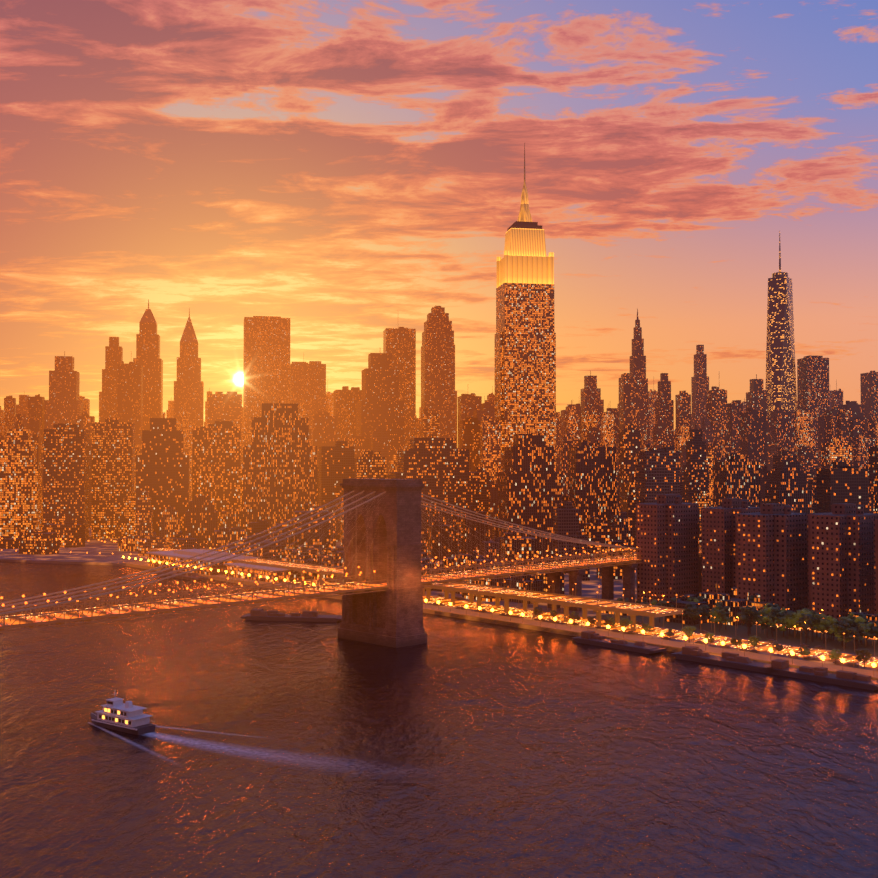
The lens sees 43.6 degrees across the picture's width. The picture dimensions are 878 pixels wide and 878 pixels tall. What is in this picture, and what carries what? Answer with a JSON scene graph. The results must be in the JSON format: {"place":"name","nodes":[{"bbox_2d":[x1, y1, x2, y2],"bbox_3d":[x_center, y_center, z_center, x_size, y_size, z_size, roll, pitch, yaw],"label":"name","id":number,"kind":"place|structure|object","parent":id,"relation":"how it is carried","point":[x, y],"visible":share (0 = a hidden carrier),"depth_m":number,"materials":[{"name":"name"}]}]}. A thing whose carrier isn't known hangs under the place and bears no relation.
{"place":"outdoors","nodes":[
{"label":"outdoors","id":0,"kind":"place"},
{"bbox_2d":[338,479,426,647],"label":"bridge tower","id":1,"kind":"structure","parent":0,"point":[391,615],"depth_m":562.85,"materials":[{"name":"stone"}]},
{"bbox_2d":[0,490,640,614],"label":"bridge cables","id":2,"kind":"object","parent":1,"relation":"attached to","point":[460,516],"visible":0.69,"depth_m":536.01,"materials":[{"name":"metal"}]},
{"bbox_2d":[0,545,700,631],"bbox_3d":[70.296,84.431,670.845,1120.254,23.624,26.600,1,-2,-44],"label":"bridge deck truss","id":3,"kind":"object","parent":1,"relation":"attached to","point":[165,611],"visible":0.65,"depth_m":517.10,"materials":[{"name":"metal"}]},
{"bbox_2d":[0,549,699,625],"bbox_3d":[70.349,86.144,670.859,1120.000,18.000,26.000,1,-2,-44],"label":"bridge roadway","id":4,"kind":"structure","parent":3,"relation":"on","point":[194,603],"depth_m":513.57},
{"bbox_2d":[3,547,629,624],"bbox_3d":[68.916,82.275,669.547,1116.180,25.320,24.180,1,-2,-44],"label":"bridge lights","id":5,"kind":"object","parent":4,"relation":"on","point":[257,589],"visible":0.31,"depth_m":529.13},
{"bbox_2d":[0,562,877,877],"bbox_3d":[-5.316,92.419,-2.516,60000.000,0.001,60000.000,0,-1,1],"label":"water","id":6,"kind":"structure","parent":0,"point":[460,748],"depth_m":346.99,"materials":[{"name":"liquid"}]},
{"bbox_2d":[91,693,155,734],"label":"ferry boat","id":7,"kind":"object","parent":6,"relation":"on","point":[117,714],"visible":1,"depth_m":380.08,"materials":[{"name":"grey"}]},
{"bbox_2d":[241,597,341,621],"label":"work barge","id":8,"kind":"object","parent":6,"relation":"on","point":[274,615],"visible":0.9,"depth_m":645.12,"materials":[{"name":"grey"}]},
{"bbox_2d":[571,630,666,653],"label":"moored barge","id":9,"kind":"object","parent":6,"relation":"on","point":[591,637],"visible":1,"depth_m":548.62,"materials":[{"name":"grey"}]},
{"bbox_2d":[671,646,778,673],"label":"moored barge","id":10,"kind":"object","parent":6,"relation":"on","point":[697,654],"visible":0.92,"depth_m":503.43,"materials":[{"name":"brown"}]},
{"bbox_2d":[759,659,877,690],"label":"moored barge","id":11,"kind":"object","parent":6,"relation":"on","point":[844,678],"visible":0.98,"depth_m":464.83,"materials":[{"name":"brown"}]},
{"bbox_2d":[0,527,877,680],"bbox_3d":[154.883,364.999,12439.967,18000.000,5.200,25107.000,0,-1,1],"label":"ground","id":12,"kind":"structure","parent":0,"point":[95,547],"depth_m":822.26,"materials":[{"name":"concrete"}]},
{"bbox_2d":[4,396,15,437],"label":"building","id":13,"kind":"structure","parent":12,"relation":"on","point":[9,408],"depth_m":2705.63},
{"bbox_2d":[0,425,41,537],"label":"building","id":14,"kind":"structure","parent":12,"relation":"on","point":[20,489],"depth_m":1321.86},
{"bbox_2d":[27,394,44,441],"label":"building","id":15,"kind":"structure","parent":12,"relation":"on","point":[36,404],"depth_m":2401.11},
{"bbox_2d":[19,530,58,554],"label":"building","id":16,"kind":"structure","parent":12,"relation":"on","point":[37,545],"depth_m":1088.74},
{"bbox_2d":[42,517,84,547],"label":"building","id":17,"kind":"structure","parent":12,"relation":"on","point":[74,532],"depth_m":1176.95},
{"bbox_2d":[44,351,83,428],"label":"building","id":18,"kind":"structure","parent":12,"relation":"on","point":[63,404],"depth_m":2387.35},
{"bbox_2d":[43,423,89,539],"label":"building","id":19,"kind":"structure","parent":12,"relation":"on","point":[66,448],"depth_m":1267.68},
{"bbox_2d":[99,337,122,421],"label":"building","id":20,"kind":"structure","parent":12,"relation":"on","point":[113,354],"depth_m":2592.15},
{"bbox_2d":[92,418,134,538],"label":"building","id":21,"kind":"structure","parent":12,"relation":"on","point":[113,463],"depth_m":1317.68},
{"bbox_2d":[117,361,142,434],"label":"building","id":22,"kind":"structure","parent":12,"relation":"on","point":[130,392],"depth_m":2092.00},
{"bbox_2d":[124,491,135,536],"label":"building","id":23,"kind":"structure","parent":12,"relation":"on","point":[129,515],"depth_m":1312.07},
{"bbox_2d":[135,489,152,535],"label":"building","id":24,"kind":"structure","parent":12,"relation":"on","point":[144,516],"depth_m":1170.05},
{"bbox_2d":[133,299,162,429],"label":"building","id":25,"kind":"structure","parent":12,"relation":"on","point":[148,359],"depth_m":2390.13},
{"bbox_2d":[138,531,166,555],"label":"building","id":26,"kind":"structure","parent":12,"relation":"on","point":[149,543],"depth_m":1069.14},
{"bbox_2d":[135,414,189,536],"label":"building","id":27,"kind":"structure","parent":12,"relation":"on","point":[163,469],"depth_m":1252.58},
{"bbox_2d":[160,505,179,546],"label":"building","id":28,"kind":"structure","parent":12,"relation":"on","point":[169,523],"depth_m":1184.87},
{"bbox_2d":[169,531,199,549],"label":"building","id":29,"kind":"structure","parent":12,"relation":"on","point":[179,540],"depth_m":1007.94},
{"bbox_2d":[174,309,203,430],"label":"building","id":30,"kind":"structure","parent":12,"relation":"on","point":[189,390],"depth_m":2387.45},
{"bbox_2d":[185,495,217,547],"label":"building","id":31,"kind":"structure","parent":12,"relation":"on","point":[201,519],"depth_m":1169.93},
{"bbox_2d":[146,549,259,574],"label":"pier shed","id":32,"kind":"structure","parent":12,"relation":"on","point":[164,557],"depth_m":916.47,"materials":[{"name":"metal"}]},
{"bbox_2d":[192,421,240,529],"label":"building","id":33,"kind":"structure","parent":12,"relation":"on","point":[216,461],"depth_m":1312.22,"materials":[{"name":"concrete"}]},
{"bbox_2d":[208,391,241,429],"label":"building","id":34,"kind":"structure","parent":12,"relation":"on","point":[227,405],"depth_m":2179.77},
{"bbox_2d":[214,528,244,548],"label":"building","id":35,"kind":"structure","parent":12,"relation":"on","point":[222,536],"depth_m":1023.06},
{"bbox_2d":[222,502,242,529],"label":"building","id":36,"kind":"structure","parent":12,"relation":"on","point":[232,517],"depth_m":1196.97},
{"bbox_2d":[238,533,279,559],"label":"building","id":37,"kind":"structure","parent":12,"relation":"on","point":[268,555],"depth_m":915.34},
{"bbox_2d":[243,316,289,429],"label":"building","id":38,"kind":"structure","parent":12,"relation":"on","point":[266,365],"depth_m":2367.09,"materials":[{"name":"concrete"}]},
{"bbox_2d":[224,563,314,582],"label":"pier shed","id":39,"kind":"structure","parent":12,"relation":"on","point":[293,576],"depth_m":841.18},
{"bbox_2d":[243,398,316,535],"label":"building","id":40,"kind":"structure","parent":12,"relation":"on","point":[279,469],"depth_m":1198.75,"materials":[{"name":"concrete"}]},
{"bbox_2d":[290,361,325,445],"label":"building","id":41,"kind":"structure","parent":12,"relation":"on","point":[307,385],"depth_m":2374.90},
{"bbox_2d":[293,503,329,547],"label":"building","id":42,"kind":"structure","parent":12,"relation":"on","point":[313,539],"depth_m":963.72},
{"bbox_2d":[312,411,336,466],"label":"building","id":43,"kind":"structure","parent":12,"relation":"on","point":[324,428],"depth_m":1821.11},
{"bbox_2d":[318,440,353,541],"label":"building","id":44,"kind":"structure","parent":12,"relation":"on","point":[336,464],"depth_m":1263.18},
{"bbox_2d":[333,386,361,440],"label":"building","id":45,"kind":"structure","parent":12,"relation":"on","point":[345,399],"depth_m":2175.87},
{"bbox_2d":[342,435,368,457],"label":"building","id":46,"kind":"structure","parent":12,"relation":"on","point":[359,444],"depth_m":1800.36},
{"bbox_2d":[356,450,385,478],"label":"building","id":47,"kind":"structure","parent":12,"relation":"on","point":[369,465],"depth_m":1140.52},
{"bbox_2d":[371,419,387,471],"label":"building","id":48,"kind":"structure","parent":12,"relation":"on","point":[379,438],"depth_m":1788.49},
{"bbox_2d":[356,353,403,471],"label":"building","id":49,"kind":"structure","parent":12,"relation":"on","point":[382,403],"depth_m":1975.11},
{"bbox_2d":[383,327,415,448],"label":"building","id":50,"kind":"structure","parent":12,"relation":"on","point":[399,343],"depth_m":2378.43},
{"bbox_2d":[144,547,683,631],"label":"elevated highway","id":51,"kind":"structure","parent":12,"relation":"on","point":[632,614],"depth_m":655.60,"materials":[{"name":"concrete"}]},
{"bbox_2d":[421,403,438,437],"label":"building","id":52,"kind":"structure","parent":12,"relation":"on","point":[429,423],"depth_m":1787.09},
{"bbox_2d":[387,434,479,554],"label":"building","id":53,"kind":"structure","parent":12,"relation":"on","point":[439,467],"depth_m":1088.97,"materials":[{"name":"concrete"}]},
{"bbox_2d":[421,306,454,437],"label":"building","id":54,"kind":"structure","parent":12,"relation":"on","point":[438,368],"depth_m":2376.79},
{"bbox_2d":[428,521,452,559],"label":"building","id":55,"kind":"structure","parent":12,"relation":"on","point":[447,544],"depth_m":1024.03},
{"bbox_2d":[442,551,491,572],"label":"building","id":56,"kind":"structure","parent":12,"relation":"on","point":[468,559],"depth_m":790.26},
{"bbox_2d":[460,417,479,471],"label":"building","id":57,"kind":"structure","parent":12,"relation":"on","point":[470,433],"depth_m":1770.91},
{"bbox_2d":[458,393,481,447],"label":"building","id":58,"kind":"structure","parent":12,"relation":"on","point":[468,404],"depth_m":2382.96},
{"bbox_2d":[463,505,486,554],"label":"building","id":59,"kind":"structure","parent":12,"relation":"on","point":[475,526],"depth_m":1079.97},
{"bbox_2d":[470,458,489,540],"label":"building","id":60,"kind":"structure","parent":12,"relation":"on","point":[485,491],"depth_m":1190.54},
{"bbox_2d":[480,416,500,483],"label":"building","id":61,"kind":"structure","parent":12,"relation":"on","point":[490,446],"depth_m":1490.39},
{"bbox_2d":[122,562,877,679],"bbox_3d":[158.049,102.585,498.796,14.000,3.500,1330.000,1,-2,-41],"label":"seawall","id":62,"kind":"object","parent":12,"relation":"on","point":[430,609],"visible":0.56,"depth_m":589.23,"materials":[{"name":"concrete"}]},
{"bbox_2d":[123,558,876,671],"bbox_3d":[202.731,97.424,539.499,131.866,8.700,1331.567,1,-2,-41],"label":"shore lamp posts","id":63,"kind":"object","parent":62,"relation":"on","point":[623,631],"visible":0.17,"depth_m":591.36,"materials":[{"name":"grey metal"}]},
{"bbox_2d":[122,556,875,666],"bbox_3d":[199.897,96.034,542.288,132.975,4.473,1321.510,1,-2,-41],"label":"street lights","id":64,"kind":"object","parent":63,"relation":"on","point":[822,657],"visible":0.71,"depth_m":584.56,"materials":[{"name":"yellow"}]},
{"bbox_2d":[304,580,859,666],"bbox_3d":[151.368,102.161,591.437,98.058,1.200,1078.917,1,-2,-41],"label":"parked cars","id":65,"kind":"object","parent":62,"relation":"on","point":[725,645],"visible":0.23,"depth_m":560.63,"materials":[{"name":"paint"}]},
{"bbox_2d":[145,561,877,667],"bbox_3d":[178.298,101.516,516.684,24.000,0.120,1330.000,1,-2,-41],"label":"shore road","id":66,"kind":"structure","parent":12,"relation":"on","point":[761,646],"depth_m":576.96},
{"bbox_2d":[500,528,536,565],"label":"building","id":67,"kind":"structure","parent":12,"relation":"on","point":[507,540],"depth_m":833.18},
{"bbox_2d":[504,574,542,603],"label":"building","id":68,"kind":"structure","parent":12,"relation":"on","point":[518,582],"depth_m":709.33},
{"bbox_2d":[495,283,555,471],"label":"skyscraper","id":69,"kind":"structure","parent":12,"relation":"on","point":[525,368],"depth_m":1625.19,"materials":[{"name":"concrete"}]},
{"bbox_2d":[497,143,553,287],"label":"skyscraper crown","id":70,"kind":"object","parent":69,"relation":"on","point":[525,259],"visible":0.83,"depth_m":1634.45},
{"bbox_2d":[498,429,561,562],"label":"building","id":71,"kind":"structure","parent":12,"relation":"on","point":[529,487],"depth_m":997.62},
{"bbox_2d":[553,493,578,561],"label":"building","id":72,"kind":"structure","parent":12,"relation":"on","point":[565,518],"depth_m":929.07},
{"bbox_2d":[559,430,573,495],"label":"building","id":73,"kind":"structure","parent":12,"relation":"on","point":[565,445],"depth_m":1391.45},
{"bbox_2d":[565,400,579,439],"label":"building","id":74,"kind":"structure","parent":12,"relation":"on","point":[571,421],"depth_m":2097.44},
{"bbox_2d":[572,529,589,580],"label":"building","id":75,"kind":"structure","parent":12,"relation":"on","point":[580,534],"depth_m":842.80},
{"bbox_2d":[581,408,596,439],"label":"building","id":76,"kind":"structure","parent":12,"relation":"on","point":[588,418],"depth_m":2126.13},
{"bbox_2d":[579,371,600,446],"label":"building","id":77,"kind":"structure","parent":12,"relation":"on","point":[590,395],"depth_m":2384.28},
{"bbox_2d":[568,434,616,530],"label":"building","id":78,"kind":"structure","parent":12,"relation":"on","point":[592,486],"depth_m":1063.72,"materials":[{"name":"concrete"}]},
{"bbox_2d":[584,516,608,558],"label":"building","id":79,"kind":"structure","parent":12,"relation":"on","point":[596,530],"depth_m":971.99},
{"bbox_2d":[601,411,613,446],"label":"building","id":80,"kind":"structure","parent":12,"relation":"on","point":[607,428],"depth_m":2072.85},
{"bbox_2d":[596,540,632,578],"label":"building","id":81,"kind":"structure","parent":12,"relation":"on","point":[618,572],"depth_m":856.53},
{"bbox_2d":[612,510,632,552],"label":"building","id":82,"kind":"structure","parent":12,"relation":"on","point":[622,529],"depth_m":991.61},
{"bbox_2d":[548,555,701,610],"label":"bridge approach piers","id":83,"kind":"structure","parent":12,"relation":"on","point":[575,576],"depth_m":707.10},
{"bbox_2d":[621,475,635,547],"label":"building","id":84,"kind":"structure","parent":12,"relation":"on","point":[628,502],"depth_m":1172.33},
{"bbox_2d":[619,373,638,429],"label":"building","id":85,"kind":"structure","parent":12,"relation":"on","point":[628,399],"depth_m":2084.71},
{"bbox_2d":[619,423,639,511],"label":"building","id":86,"kind":"structure","parent":12,"relation":"on","point":[629,440],"depth_m":1288.49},
{"bbox_2d":[630,309,649,449],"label":"building","id":87,"kind":"structure","parent":12,"relation":"on","point":[637,363],"depth_m":2384.96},
{"bbox_2d":[635,443,679,531],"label":"building","id":88,"kind":"structure","parent":12,"relation":"on","point":[657,470],"depth_m":1013.71,"materials":[{"name":"concrete"}]},
{"bbox_2d":[650,418,668,447],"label":"building","id":89,"kind":"structure","parent":12,"relation":"on","point":[660,434],"depth_m":2056.34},
{"bbox_2d":[655,373,675,450],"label":"building","id":90,"kind":"structure","parent":12,"relation":"on","point":[664,405],"depth_m":2185.65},
{"bbox_2d":[636,494,698,603],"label":"building","id":91,"kind":"structure","parent":12,"relation":"on","point":[667,532],"depth_m":708.59,"materials":[{"name":"brick"}]},
{"bbox_2d":[675,391,690,434],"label":"building","id":92,"kind":"structure","parent":12,"relation":"on","point":[683,405],"depth_m":2086.41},
{"bbox_2d":[665,594,708,624],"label":"building","id":93,"kind":"structure","parent":12,"relation":"on","point":[682,602],"depth_m":619.81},
{"bbox_2d":[683,425,708,502],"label":"building","id":94,"kind":"structure","parent":12,"relation":"on","point":[695,472],"depth_m":1169.59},
{"bbox_2d":[691,345,708,428],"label":"building","id":95,"kind":"structure","parent":12,"relation":"on","point":[699,383],"depth_m":2384.22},
{"bbox_2d":[706,386,726,443],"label":"building","id":96,"kind":"structure","parent":12,"relation":"on","point":[716,396],"depth_m":2082.19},
{"bbox_2d":[696,584,749,625],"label":"building","id":97,"kind":"structure","parent":12,"relation":"on","point":[735,604],"depth_m":616.56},
{"bbox_2d":[701,498,759,597],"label":"building","id":98,"kind":"structure","parent":12,"relation":"on","point":[718,546],"depth_m":691.77,"materials":[{"name":"brick"}]},
{"bbox_2d":[591,614,877,656],"bbox_3d":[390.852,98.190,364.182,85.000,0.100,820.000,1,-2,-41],"label":"park lawn","id":99,"kind":"structure","parent":12,"relation":"on","point":[741,631],"depth_m":577.09,"materials":[{"name":"green plant"}]},
{"bbox_2d":[537,613,877,667],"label":"tree trunks","id":100,"kind":"object","parent":99,"relation":"on","point":[787,629],"visible":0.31,"depth_m":566.71,"materials":[{"name":"brown plant"}]},
{"bbox_2d":[533,595,877,660],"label":"park tree crowns","id":101,"kind":"object","parent":100,"relation":"on","point":[771,611],"visible":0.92,"depth_m":563.12,"materials":[{"name":"green plant"}]},
{"bbox_2d":[727,400,742,452],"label":"building","id":102,"kind":"structure","parent":12,"relation":"on","point":[734,408],"depth_m":2084.05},
{"bbox_2d":[713,453,760,506],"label":"building","id":103,"kind":"structure","parent":12,"relation":"on","point":[736,475],"depth_m":1022.32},
{"bbox_2d":[740,408,766,468],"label":"building","id":104,"kind":"structure","parent":12,"relation":"on","point":[753,442],"depth_m":1788.89,"materials":[{"name":"concrete"}]},
{"bbox_2d":[746,374,770,470],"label":"building","id":105,"kind":"structure","parent":12,"relation":"on","point":[756,397],"depth_m":2180.53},
{"bbox_2d":[735,503,807,612],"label":"building","id":106,"kind":"structure","parent":12,"relation":"on","point":[771,555],"depth_m":648.87,"materials":[{"name":"brick"}]},
{"bbox_2d":[770,408,794,470],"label":"building","id":107,"kind":"structure","parent":12,"relation":"on","point":[781,424],"depth_m":1880.82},
{"bbox_2d":[765,458,812,513],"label":"building","id":108,"kind":"structure","parent":12,"relation":"on","point":[788,482],"depth_m":1044.06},
{"bbox_2d":[794,410,812,454],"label":"building","id":109,"kind":"structure","parent":12,"relation":"on","point":[803,428],"depth_m":2085.11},
{"bbox_2d":[797,446,817,475],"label":"building","id":110,"kind":"structure","parent":12,"relation":"on","point":[807,457],"depth_m":1794.29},
{"bbox_2d":[797,355,828,448],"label":"building","id":111,"kind":"structure","parent":12,"relation":"on","point":[813,384],"depth_m":2272.52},
{"bbox_2d":[821,438,851,467],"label":"building","id":112,"kind":"structure","parent":12,"relation":"on","point":[835,450],"depth_m":1535.69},
{"bbox_2d":[824,393,848,442],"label":"building","id":113,"kind":"structure","parent":12,"relation":"on","point":[830,424],"depth_m":1983.26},
{"bbox_2d":[807,503,877,620],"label":"building","id":114,"kind":"structure","parent":12,"relation":"on","point":[840,542],"depth_m":623.07,"materials":[{"name":"brick"}]},
{"bbox_2d":[816,460,868,512],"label":"building","id":115,"kind":"structure","parent":12,"relation":"on","point":[840,481],"depth_m":964.05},
{"bbox_2d":[837,409,848,442],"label":"building","id":116,"kind":"structure","parent":12,"relation":"on","point":[842,425],"depth_m":1785.15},
{"bbox_2d":[850,435,877,467],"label":"building","id":117,"kind":"structure","parent":12,"relation":"on","point":[861,444],"depth_m":1802.23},
{"bbox_2d":[860,371,877,437],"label":"building","id":118,"kind":"structure","parent":12,"relation":"on","point":[869,389],"depth_m":2375.70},
{"bbox_2d":[869,441,877,513],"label":"building","id":119,"kind":"structure","parent":12,"relation":"on","point":[873,473],"depth_m":1091.68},
{"bbox_2d":[874,519,877,613],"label":"building","id":120,"kind":"structure","parent":12,"relation":"on","point":[876,565],"depth_m":602.19,"materials":[{"name":"brick"}]},
{"bbox_2d":[0,0,877,447],"label":"sky","id":121,"kind":"structure","parent":0,"point":[347,171],"materials":[{"name":"orange"}]},
{"bbox_2d":[765,231,796,417],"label":"skyscraper","id":122,"kind":"structure","parent":0,"point":[780,388],"depth_m":2274.23,"materials":[{"name":"blue"}]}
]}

